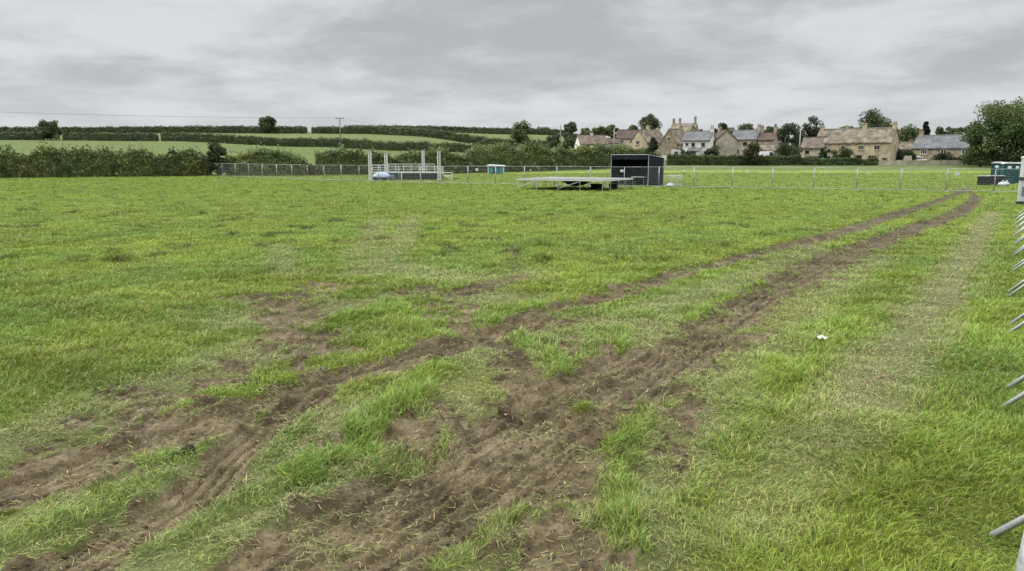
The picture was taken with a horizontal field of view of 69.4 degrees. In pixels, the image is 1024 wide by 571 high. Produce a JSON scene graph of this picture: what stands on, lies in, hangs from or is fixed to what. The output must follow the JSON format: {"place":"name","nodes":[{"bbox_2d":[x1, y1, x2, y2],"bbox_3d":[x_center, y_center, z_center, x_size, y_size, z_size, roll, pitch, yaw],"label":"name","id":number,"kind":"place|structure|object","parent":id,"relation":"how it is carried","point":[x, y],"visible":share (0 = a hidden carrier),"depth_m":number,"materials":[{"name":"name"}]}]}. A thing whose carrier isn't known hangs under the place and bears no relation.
{"place":"outdoors","nodes":[
{"label":"outdoors","id":0,"kind":"place"},
{"bbox_2d":[0,131,1023,570],"bbox_3d":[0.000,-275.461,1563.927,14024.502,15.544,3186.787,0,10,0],"label":"ground","id":1,"kind":"structure","parent":0,"point":[30,477],"depth_m":4.65,"materials":[{"name":"soil"}]},
{"bbox_2d":[0,130,44,139],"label":"hedge","id":2,"kind":"object","parent":1,"relation":"on","point":[10,135],"visible":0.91,"depth_m":219.18,"materials":[{"name":"green plant"}]},
{"bbox_2d":[35,119,62,139],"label":"round bush","id":3,"kind":"object","parent":1,"relation":"on","point":[50,130],"visible":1,"depth_m":218.30,"materials":[{"name":"green plant"}]},
{"bbox_2d":[0,140,211,177],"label":"hedge","id":4,"kind":"object","parent":1,"relation":"on","point":[49,162],"visible":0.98,"depth_m":108.81,"materials":[{"name":"green plant"}]},
{"bbox_2d":[62,131,158,140],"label":"hedge","id":5,"kind":"object","parent":1,"relation":"on","point":[117,136],"visible":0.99,"depth_m":218.14,"materials":[{"name":"green plant"}]},
{"bbox_2d":[0,124,307,133],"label":"hedge","id":6,"kind":"object","parent":1,"relation":"on","point":[224,129],"visible":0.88,"depth_m":303.42,"materials":[{"name":"green plant"}]},
{"bbox_2d":[172,444,195,456],"bbox_3d":[-1.852,0.934,4.171,0.130,0.072,0.065,-3,10,-17],"label":"turned clod","id":7,"kind":"object","parent":1,"relation":"on","point":[190,447],"visible":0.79,"depth_m":4.15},
{"bbox_2d":[206,141,230,174],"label":"shrub","id":8,"kind":"object","parent":1,"relation":"on","point":[216,152],"visible":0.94,"depth_m":111.53,"materials":[{"name":"green plant"}]},
{"bbox_2d":[224,142,307,175],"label":"hedge","id":9,"kind":"object","parent":1,"relation":"on","point":[268,158],"visible":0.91,"depth_m":113.73,"materials":[{"name":"green plant"}]},
{"bbox_2d":[257,115,276,133],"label":"tree","id":10,"kind":"object","parent":1,"relation":"on","point":[268,122],"visible":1,"depth_m":294.48,"materials":[{"name":"green plant"}]},
{"bbox_2d":[305,163,319,174],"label":"hedge","id":11,"kind":"object","parent":1,"relation":"on","point":[310,167],"visible":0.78,"depth_m":115.05,"materials":[{"name":"green plant"}]},
{"bbox_2d":[336,117,343,145],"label":"utility pole","id":12,"kind":"object","parent":1,"relation":"on","point":[339,118],"visible":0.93,"depth_m":207.41,"materials":[{"name":"grey wood"}]},
{"bbox_2d":[13,112,256,117],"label":"overhead wire","id":13,"kind":"object","parent":12,"relation":"attached to","point":[164,116],"visible":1,"depth_m":195.31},
{"bbox_2d":[160,131,566,151],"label":"hedge","id":14,"kind":"object","parent":1,"relation":"on","point":[299,141],"visible":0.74,"depth_m":220.32,"materials":[{"name":"green plant"}]},
{"bbox_2d":[358,165,378,180],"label":"fence panel","id":15,"kind":"object","parent":1,"relation":"on","point":[367,177],"visible":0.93,"depth_m":89.65,"materials":[{"name":"metal"}]},
{"bbox_2d":[372,172,395,179],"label":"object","id":16,"kind":"object","parent":1,"relation":"on","point":[381,175],"visible":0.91,"depth_m":94.69,"materials":[{"name":"blue paint"}]},
{"bbox_2d":[377,165,398,181],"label":"fence panel","id":17,"kind":"object","parent":1,"relation":"on","point":[387,172],"visible":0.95,"depth_m":87.46,"materials":[{"name":"metal"}]},
{"bbox_2d":[314,143,471,175],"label":"hedge","id":18,"kind":"object","parent":1,"relation":"on","point":[339,160],"visible":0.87,"depth_m":116.25,"materials":[{"name":"green plant"}]},
{"bbox_2d":[367,150,443,179],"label":"festival stage","id":19,"kind":"object","parent":1,"relation":"on","point":[431,175],"visible":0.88,"depth_m":97.41,"materials":[{"name":"metal"}]},
{"bbox_2d":[311,125,546,145],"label":"hedge","id":20,"kind":"object","parent":1,"relation":"on","point":[433,133],"visible":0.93,"depth_m":277.05,"materials":[{"name":"green plant"}]},
{"bbox_2d":[349,124,573,136],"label":"hedge","id":21,"kind":"object","parent":1,"relation":"on","point":[492,130],"visible":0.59,"depth_m":330.07,"materials":[{"name":"green plant"}]},
{"bbox_2d":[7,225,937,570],"bbox_3d":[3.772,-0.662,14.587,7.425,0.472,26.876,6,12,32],"label":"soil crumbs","id":22,"kind":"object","parent":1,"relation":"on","point":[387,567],"visible":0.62,"depth_m":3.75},
{"bbox_2d":[466,167,495,183],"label":"fence panel","id":23,"kind":"object","parent":1,"relation":"on","point":[481,179],"visible":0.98,"depth_m":79.28,"materials":[{"name":"metal"}]},
{"bbox_2d":[486,164,504,173],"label":"teal cabin","id":24,"kind":"object","parent":1,"relation":"on","point":[500,169],"visible":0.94,"depth_m":116.59,"materials":[{"name":"plastic"}]},
{"bbox_2d":[0,172,1023,570],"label":"grass","id":25,"kind":"structure","parent":1,"relation":"on","point":[146,198],"depth_m":7.57,"materials":[{"name":"plant"}]},
{"bbox_2d":[510,119,530,144],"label":"tree","id":26,"kind":"object","parent":1,"relation":"on","point":[518,134],"visible":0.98,"depth_m":243.59,"materials":[{"name":"green plant"}]},
{"bbox_2d":[463,135,627,172],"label":"hedge","id":27,"kind":"object","parent":1,"relation":"on","point":[522,157],"visible":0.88,"depth_m":126.42,"materials":[{"name":"green plant"}]},
{"bbox_2d":[546,133,561,148],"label":"tree","id":28,"kind":"object","parent":1,"relation":"on","point":[553,141],"visible":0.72,"depth_m":200.38,"materials":[{"name":"green plant"}]},
{"bbox_2d":[562,132,576,148],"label":"tree","id":29,"kind":"object","parent":1,"relation":"on","point":[569,139],"visible":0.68,"depth_m":197.97,"materials":[{"name":"green plant"}]},
{"bbox_2d":[563,121,577,131],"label":"tree","id":30,"kind":"object","parent":1,"relation":"on","point":[569,127],"visible":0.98,"depth_m":322.24,"materials":[{"name":"green plant"}]},
{"bbox_2d":[555,166,590,185],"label":"fence panel","id":31,"kind":"object","parent":1,"relation":"on","point":[571,172],"visible":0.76,"depth_m":75.04,"materials":[{"name":"metal"}]},
{"bbox_2d":[516,177,632,191],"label":"staging","id":32,"kind":"object","parent":1,"relation":"on","point":[554,179],"visible":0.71,"depth_m":67.07,"materials":[{"name":"metal"}]},
{"bbox_2d":[562,181,589,185],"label":"slung sheet","id":33,"kind":"object","parent":32,"relation":"hanging from","point":[579,183],"visible":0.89,"depth_m":65.34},
{"bbox_2d":[580,128,591,133],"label":"tree","id":34,"kind":"object","parent":1,"relation":"on","point":[585,130],"visible":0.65,"depth_m":302.92,"materials":[{"name":"green plant"}]},
{"bbox_2d":[574,132,607,148],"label":"bungalow","id":35,"kind":"object","parent":1,"relation":"on","point":[591,138],"visible":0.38,"depth_m":185.97,"materials":[{"name":"red tile"}]},
{"bbox_2d":[591,184,601,189],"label":"equipment case","id":36,"kind":"object","parent":1,"relation":"on","point":[596,186],"visible":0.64,"depth_m":66.95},
{"bbox_2d":[592,126,606,135],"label":"tree","id":37,"kind":"object","parent":1,"relation":"on","point":[599,130],"visible":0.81,"depth_m":291.91,"materials":[{"name":"green plant"}]},
{"bbox_2d":[605,124,618,137],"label":"tree","id":38,"kind":"object","parent":1,"relation":"on","point":[610,131],"visible":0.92,"depth_m":292.49,"materials":[{"name":"green plant"}]},
{"bbox_2d":[606,138,620,146],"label":"outbuilding","id":39,"kind":"structure","parent":1,"relation":"on","point":[610,141],"depth_m":192.06,"materials":[{"name":"brown tile"}]},
{"bbox_2d":[595,141,646,154],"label":"hedge","id":40,"kind":"object","parent":1,"relation":"on","point":[631,151],"visible":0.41,"depth_m":161.80,"materials":[{"name":"green plant"}]},
{"bbox_2d":[616,129,637,146],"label":"stone house","id":41,"kind":"structure","parent":1,"relation":"on","point":[626,136],"depth_m":194.35,"materials":[{"name":"brown tile"}]},
{"bbox_2d":[611,154,663,185],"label":"black marquee","id":42,"kind":"object","parent":1,"relation":"on","point":[636,162],"visible":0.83,"depth_m":76.69,"materials":[{"name":"fabric"}]},
{"bbox_2d":[622,167,658,186],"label":"fence panel","id":43,"kind":"object","parent":1,"relation":"on","point":[638,179],"visible":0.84,"depth_m":72.62,"materials":[{"name":"metal"}]},
{"bbox_2d":[629,124,663,154],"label":"stone house","id":44,"kind":"structure","parent":1,"relation":"on","point":[641,138],"depth_m":184.90,"materials":[{"name":"stone"}]},
{"bbox_2d":[637,113,662,128],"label":"tree","id":45,"kind":"object","parent":1,"relation":"on","point":[652,121],"visible":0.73,"depth_m":247.87,"materials":[{"name":"green plant"}]},
{"bbox_2d":[646,137,660,156],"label":"shrub","id":46,"kind":"object","parent":1,"relation":"on","point":[653,147],"visible":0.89,"depth_m":162.82,"materials":[{"name":"green plant"}]},
{"bbox_2d":[659,125,684,156],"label":"stone house","id":47,"kind":"structure","parent":1,"relation":"on","point":[672,137],"depth_m":170.64,"materials":[{"name":"stone"}]},
{"bbox_2d":[656,167,693,187],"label":"fence panel","id":48,"kind":"object","parent":1,"relation":"on","point":[678,177],"visible":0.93,"depth_m":70.37,"materials":[{"name":"metal"}]},
{"bbox_2d":[671,148,681,154],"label":"white outhouse","id":49,"kind":"structure","parent":1,"relation":"on","point":[675,150],"depth_m":167.31,"materials":[{"name":"stone"}]},
{"bbox_2d":[670,117,698,130],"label":"manor house","id":50,"kind":"structure","parent":1,"relation":"on","point":[675,126],"depth_m":230.19,"materials":[{"name":"brown stone"}]},
{"bbox_2d":[682,125,696,132],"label":"stone house","id":51,"kind":"structure","parent":1,"relation":"on","point":[689,128],"depth_m":189.15,"materials":[{"name":"brown stone"}]},
{"bbox_2d":[682,125,715,155],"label":"white house","id":52,"kind":"structure","parent":1,"relation":"on","point":[697,142],"depth_m":162.92,"materials":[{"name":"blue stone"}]},
{"bbox_2d":[703,145,720,155],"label":"shrub","id":53,"kind":"object","parent":1,"relation":"on","point":[712,150],"visible":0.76,"depth_m":159.55,"materials":[{"name":"green plant"}]},
{"bbox_2d":[692,167,732,187],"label":"fence panel","id":54,"kind":"object","parent":1,"relation":"on","point":[714,175],"visible":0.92,"depth_m":69.20,"materials":[{"name":"metal"}]},
{"bbox_2d":[708,122,727,133],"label":"tree","id":55,"kind":"object","parent":1,"relation":"on","point":[723,125],"visible":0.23,"depth_m":225.97,"materials":[{"name":"green plant"}]},
{"bbox_2d":[714,125,738,155],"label":"gabled house","id":56,"kind":"structure","parent":1,"relation":"on","point":[726,140],"depth_m":163.91,"materials":[{"name":"stone"}]},
{"bbox_2d":[666,152,801,165],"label":"hedge","id":57,"kind":"object","parent":1,"relation":"on","point":[687,159],"visible":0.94,"depth_m":147.61,"materials":[{"name":"green plant"}]},
{"bbox_2d":[737,123,753,129],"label":"tree","id":58,"kind":"object","parent":1,"relation":"on","point":[747,126],"visible":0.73,"depth_m":293.06,"materials":[{"name":"green plant"}]},
{"bbox_2d":[732,124,760,155],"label":"slate house","id":59,"kind":"structure","parent":1,"relation":"on","point":[744,137],"depth_m":178.69,"materials":[{"name":"stone"}]},
{"bbox_2d":[739,141,763,164],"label":"shrub","id":60,"kind":"object","parent":1,"relation":"on","point":[753,149],"visible":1,"depth_m":146.25,"materials":[{"name":"green plant"}]},
{"bbox_2d":[731,167,772,188],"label":"fence panel","id":61,"kind":"object","parent":1,"relation":"on","point":[756,176],"visible":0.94,"depth_m":67.81,"materials":[{"name":"metal"}]},
{"bbox_2d":[759,152,773,155],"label":"white van","id":62,"kind":"object","parent":1,"relation":"on","point":[766,153],"visible":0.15,"depth_m":156.81,"materials":[{"name":"paint"}]},
{"bbox_2d":[757,124,778,153],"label":"brown house","id":63,"kind":"structure","parent":1,"relation":"on","point":[768,138],"depth_m":176.20,"materials":[{"name":"stone"}]},
{"bbox_2d":[764,126,773,131],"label":"tree","id":64,"kind":"object","parent":1,"relation":"on","point":[769,129],"visible":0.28,"depth_m":282.55,"materials":[{"name":"green plant"}]},
{"bbox_2d":[758,144,780,155],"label":"garage","id":65,"kind":"structure","parent":1,"relation":"on","point":[768,148],"depth_m":167.94,"materials":[{"name":"brown stone"}]},
{"bbox_2d":[775,143,802,156],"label":"shrub","id":66,"kind":"object","parent":1,"relation":"on","point":[793,149],"visible":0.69,"depth_m":157.30,"materials":[{"name":"green plant"}]},
{"bbox_2d":[777,122,805,150],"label":"tree","id":67,"kind":"object","parent":1,"relation":"on","point":[783,133],"visible":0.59,"depth_m":180.53,"materials":[{"name":"green plant"}]},
{"bbox_2d":[772,167,814,188],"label":"fence panel","id":68,"kind":"object","parent":1,"relation":"on","point":[790,175],"visible":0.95,"depth_m":66.94,"materials":[{"name":"metal"}]},
{"bbox_2d":[797,115,823,136],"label":"tree","id":69,"kind":"object","parent":1,"relation":"on","point":[809,131],"visible":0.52,"depth_m":186.69,"materials":[{"name":"green plant"}]},
{"bbox_2d":[800,136,827,157],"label":"annexe","id":70,"kind":"structure","parent":1,"relation":"on","point":[811,146],"depth_m":159.23,"materials":[{"name":"stone"}]},
{"bbox_2d":[818,147,830,158],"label":"shrub","id":71,"kind":"object","parent":1,"relation":"on","point":[822,153],"visible":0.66,"depth_m":150.84,"materials":[{"name":"green plant"}]},
{"bbox_2d":[812,167,857,189],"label":"fence panel","id":72,"kind":"object","parent":1,"relation":"on","point":[833,182],"visible":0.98,"depth_m":65.86,"materials":[{"name":"metal"}]},
{"bbox_2d":[801,156,878,165],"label":"hedge","id":73,"kind":"object","parent":1,"relation":"on","point":[815,161],"visible":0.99,"depth_m":147.57,"materials":[{"name":"green plant"}]},
{"bbox_2d":[830,147,852,158],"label":"shrub","id":74,"kind":"object","parent":1,"relation":"on","point":[845,152],"visible":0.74,"depth_m":149.10,"materials":[{"name":"green plant"}]},
{"bbox_2d":[817,121,900,159],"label":"farmhouse","id":75,"kind":"object","parent":1,"relation":"on","point":[880,143],"visible":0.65,"depth_m":153.73,"materials":[{"name":"stone"}]},
{"bbox_2d":[856,107,892,127],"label":"tree","id":76,"kind":"object","parent":1,"relation":"on","point":[874,120],"visible":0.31,"depth_m":192.35,"materials":[{"name":"green plant"}]},
{"bbox_2d":[854,168,901,190],"bbox_3d":[31.894,-9.232,64.489,3.609,2.010,0.610,3,10,19],"label":"fence panel","id":77,"kind":"object","parent":1,"relation":"on","point":[878,181],"visible":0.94,"depth_m":64.59,"materials":[{"name":"metal"}]},
{"bbox_2d":[899,138,913,150],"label":"barn","id":78,"kind":"structure","parent":1,"relation":"on","point":[905,145],"depth_m":187.82,"materials":[{"name":"brown stone"}]},
{"bbox_2d":[896,148,917,159],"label":"shrub","id":79,"kind":"object","parent":1,"relation":"on","point":[902,154],"visible":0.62,"depth_m":153.34,"materials":[{"name":"green plant"}]},
{"bbox_2d":[898,123,919,141],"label":"tree","id":80,"kind":"object","parent":1,"relation":"on","point":[907,133],"visible":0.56,"depth_m":219.28,"materials":[{"name":"green plant"}]},
{"bbox_2d":[878,160,968,165],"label":"garden wall","id":81,"kind":"structure","parent":1,"relation":"on","point":[924,162],"depth_m":147.80,"materials":[{"name":"stone"}]},
{"bbox_2d":[899,168,947,190],"bbox_3d":[35.224,-9.039,63.395,3.609,2.010,0.610,4,10,17],"label":"fence panel","id":82,"kind":"object","parent":1,"relation":"on","point":[922,178],"visible":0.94,"depth_m":63.35,"materials":[{"name":"metal"}]},
{"bbox_2d":[922,121,930,134],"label":"tree","id":83,"kind":"object","parent":1,"relation":"on","point":[926,128],"visible":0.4,"depth_m":244.27,"materials":[{"name":"green plant"}]},
{"bbox_2d":[911,129,970,159],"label":"cottage","id":84,"kind":"structure","parent":1,"relation":"on","point":[927,147],"depth_m":159.60,"materials":[{"name":"grey stone"}]},
{"bbox_2d":[935,126,951,134],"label":"tree","id":85,"kind":"object","parent":1,"relation":"on","point":[940,130],"visible":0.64,"depth_m":293.45,"materials":[{"name":"green plant"}]},
{"bbox_2d":[931,151,956,159],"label":"shrub","id":86,"kind":"object","parent":1,"relation":"on","point":[944,156],"visible":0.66,"depth_m":153.67,"materials":[{"name":"green plant"}]},
{"bbox_2d":[955,126,970,133],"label":"tree","id":87,"kind":"object","parent":1,"relation":"on","point":[960,130],"visible":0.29,"depth_m":278.67,"materials":[{"name":"green plant"}]},
{"bbox_2d":[946,168,995,191],"bbox_3d":[38.503,-8.813,62.217,3.609,2.010,0.610,4,11,22],"label":"fence panel","id":88,"kind":"object","parent":1,"relation":"on","point":[967,180],"visible":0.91,"depth_m":62.45,"materials":[{"name":"metal"}]},
{"bbox_2d":[958,118,1001,166],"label":"tree","id":89,"kind":"object","parent":1,"relation":"on","point":[974,141],"visible":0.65,"depth_m":139.60,"materials":[{"name":"green plant"}]},
{"bbox_2d":[966,150,1022,165],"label":"hedge","id":90,"kind":"object","parent":1,"relation":"on","point":[996,160],"visible":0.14,"depth_m":144.94,"materials":[{"name":"green plant"}]},
{"bbox_2d":[987,175,1004,184],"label":"storage bin","id":91,"kind":"object","parent":1,"relation":"on","point":[997,180],"visible":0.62,"depth_m":76.55,"materials":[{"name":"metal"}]},
{"bbox_2d":[970,96,1023,161],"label":"tree","id":92,"kind":"object","parent":1,"relation":"on","point":[1003,115],"visible":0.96,"depth_m":135.57,"materials":[{"name":"green plant"}]},
{"bbox_2d":[991,162,1002,174],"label":"portable toilet","id":93,"kind":"object","parent":1,"relation":"on","point":[995,166],"visible":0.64,"depth_m":80.99,"materials":[{"name":"teal plastic"}]},
{"bbox_2d":[992,165,1000,174],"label":"door","id":94,"kind":"structure","parent":93,"relation":"in","point":[998,167],"depth_m":80.96,"materials":[{"name":"teal plastic"}]},
{"bbox_2d":[991,169,1018,192],"bbox_3d":[41.721,-8.591,60.916,3.609,2.010,0.610,4,10,22],"label":"fence panel","id":95,"kind":"object","parent":1,"relation":"on","point":[1006,180],"visible":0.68,"depth_m":61.31,"materials":[{"name":"metal"}]},
{"bbox_2d":[989,391,1023,538],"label":"crowd barrier","id":96,"kind":"object","parent":1,"relation":"on","point":[1008,526],"visible":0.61,"depth_m":3.24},
{"bbox_2d":[1000,162,1016,183],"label":"portable toilet","id":97,"kind":"object","parent":1,"relation":"on","point":[1008,166],"visible":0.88,"depth_m":78.75,"materials":[{"name":"teal plastic"}]},
{"bbox_2d":[1004,166,1013,182],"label":"door","id":98,"kind":"structure","parent":97,"relation":"in","point":[1010,172],"depth_m":78.75,"materials":[{"name":"teal plastic"}]},
{"bbox_2d":[994,112,1023,161],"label":"tree","id":99,"kind":"object","parent":1,"relation":"on","point":[1019,155],"visible":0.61,"depth_m":134.94,"materials":[{"name":"green plant"}]},
{"bbox_2d":[1000,321,1023,389],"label":"crowd barrier","id":100,"kind":"object","parent":1,"relation":"on","point":[1021,378],"visible":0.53,"depth_m":5.30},
{"bbox_2d":[1008,284,1023,323],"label":"crowd barrier","id":101,"kind":"object","parent":1,"relation":"on","point":[1021,315],"visible":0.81,"depth_m":7.38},
{"bbox_2d":[1008,262,1023,291],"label":"crowd barrier","id":102,"kind":"object","parent":1,"relation":"on","point":[1018,284],"visible":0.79,"depth_m":9.45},
{"bbox_2d":[1014,162,1020,182],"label":"portable toilet","id":103,"kind":"object","parent":1,"relation":"on","point":[1018,167],"visible":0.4,"depth_m":80.95,"materials":[{"name":"teal plastic"}]},
{"bbox_2d":[1014,166,1020,182],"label":"door","id":104,"kind":"structure","parent":103,"relation":"in","point":[1017,171],"depth_m":80.98,"materials":[{"name":"teal plastic"}]},
{"bbox_2d":[1012,247,1023,266],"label":"crowd barrier","id":105,"kind":"object","parent":1,"relation":"on","point":[1020,262],"visible":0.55,"depth_m":12.33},
{"bbox_2d":[1015,532,1023,570],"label":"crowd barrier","id":106,"kind":"object","parent":1,"relation":"on","point":[1020,563],"visible":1,"depth_m":1.27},
{"bbox_2d":[1016,177,1023,204],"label":"generator","id":107,"kind":"object","parent":1,"relation":"on","point":[1020,199],"visible":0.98,"depth_m":38.09,"materials":[{"name":"white metal"}]},
{"bbox_2d":[1017,156,1023,193],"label":"site cabin","id":108,"kind":"object","parent":1,"relation":"on","point":[1022,168],"visible":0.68,"depth_m":56.08,"materials":[{"name":"white metal"}]},
{"bbox_2d":[0,0,1023,147],"label":"sky","id":109,"kind":"structure","parent":0,"point":[590,64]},
{"bbox_2d":[977,176,988,184],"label":"storage bin","id":110,"kind":"object","parent":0,"point":[981,180],"visible":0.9,"depth_m":75.93,"materials":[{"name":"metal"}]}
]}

